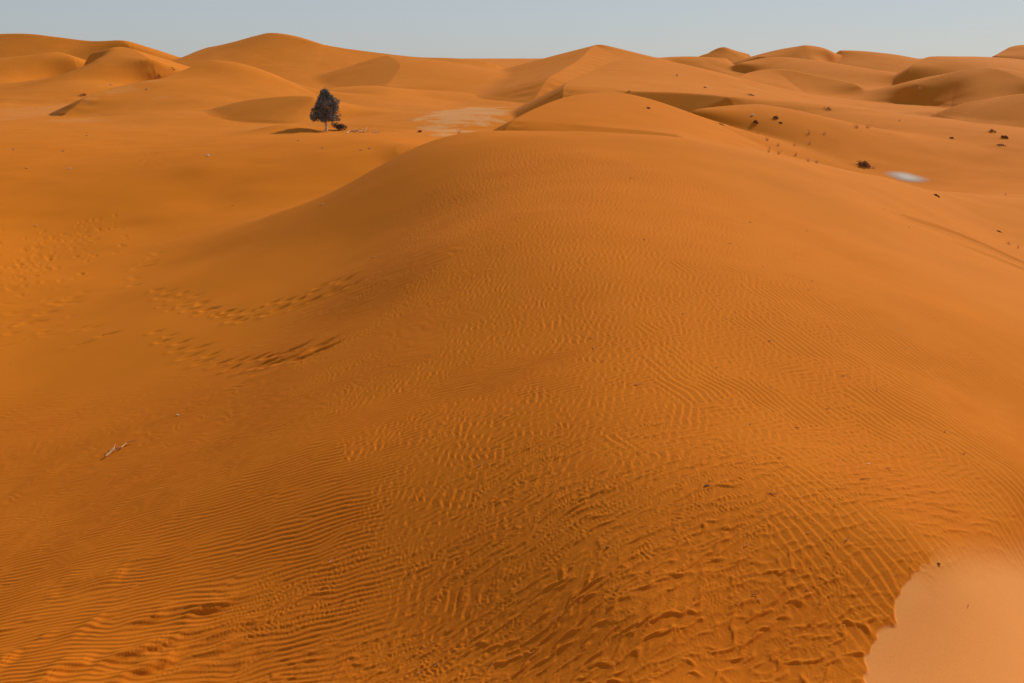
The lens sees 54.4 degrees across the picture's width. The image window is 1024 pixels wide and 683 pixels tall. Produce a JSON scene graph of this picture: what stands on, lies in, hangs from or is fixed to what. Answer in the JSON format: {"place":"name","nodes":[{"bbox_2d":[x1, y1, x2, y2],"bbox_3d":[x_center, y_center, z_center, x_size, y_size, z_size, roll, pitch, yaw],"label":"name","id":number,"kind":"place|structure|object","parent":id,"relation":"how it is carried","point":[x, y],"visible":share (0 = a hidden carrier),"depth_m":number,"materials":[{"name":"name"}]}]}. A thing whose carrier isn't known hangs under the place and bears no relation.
{"place":"outdoors","nodes":[
{"label":"outdoors","id":0,"kind":"place"},
{"bbox_2d":[0,33,1023,682],"bbox_3d":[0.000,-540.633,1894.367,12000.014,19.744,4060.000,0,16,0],"label":"sand ground","id":1,"kind":"structure","parent":0,"point":[282,381],"depth_m":22.27,"materials":[{"name":"orange sand"}]},
{"bbox_2d":[104,440,135,456],"bbox_3d":[-9.117,2.410,22.947,0.460,0.198,0.797,13,21,38],"label":"dead branch","id":2,"kind":"object","parent":1,"relation":"on","point":[110,451],"visible":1,"depth_m":22.83,"materials":[{"name":"brown wood"}]},
{"bbox_2d":[309,87,340,130],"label":"desert tree","id":3,"kind":"object","parent":1,"relation":"on","point":[326,106],"visible":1,"depth_m":117.30,"materials":[{"name":"grey plant"}]},
{"bbox_2d":[331,122,346,129],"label":"bush","id":4,"kind":"object","parent":1,"relation":"on","point":[339,126],"visible":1,"depth_m":120.01,"materials":[{"name":"brown plant"}]},
{"bbox_2d":[346,128,368,133],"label":"dead branch","id":5,"kind":"object","parent":1,"relation":"on","point":[356,130],"visible":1,"depth_m":117.41,"materials":[{"name":"brown wood"}]},
{"bbox_2d":[857,160,875,168],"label":"scrub","id":6,"kind":"object","parent":1,"relation":"on","point":[865,163],"visible":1,"depth_m":89.87,"materials":[{"name":"plant"}]},
{"bbox_2d":[892,173,920,180],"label":"salt patch","id":7,"kind":"object","parent":1,"relation":"on","point":[905,176],"visible":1,"depth_m":88.90,"materials":[{"name":"beige"}]},
{"bbox_2d":[0,0,1023,58],"label":"sky","id":8,"kind":"structure","parent":0,"point":[510,29],"materials":[{"name":"grey"}]}
]}

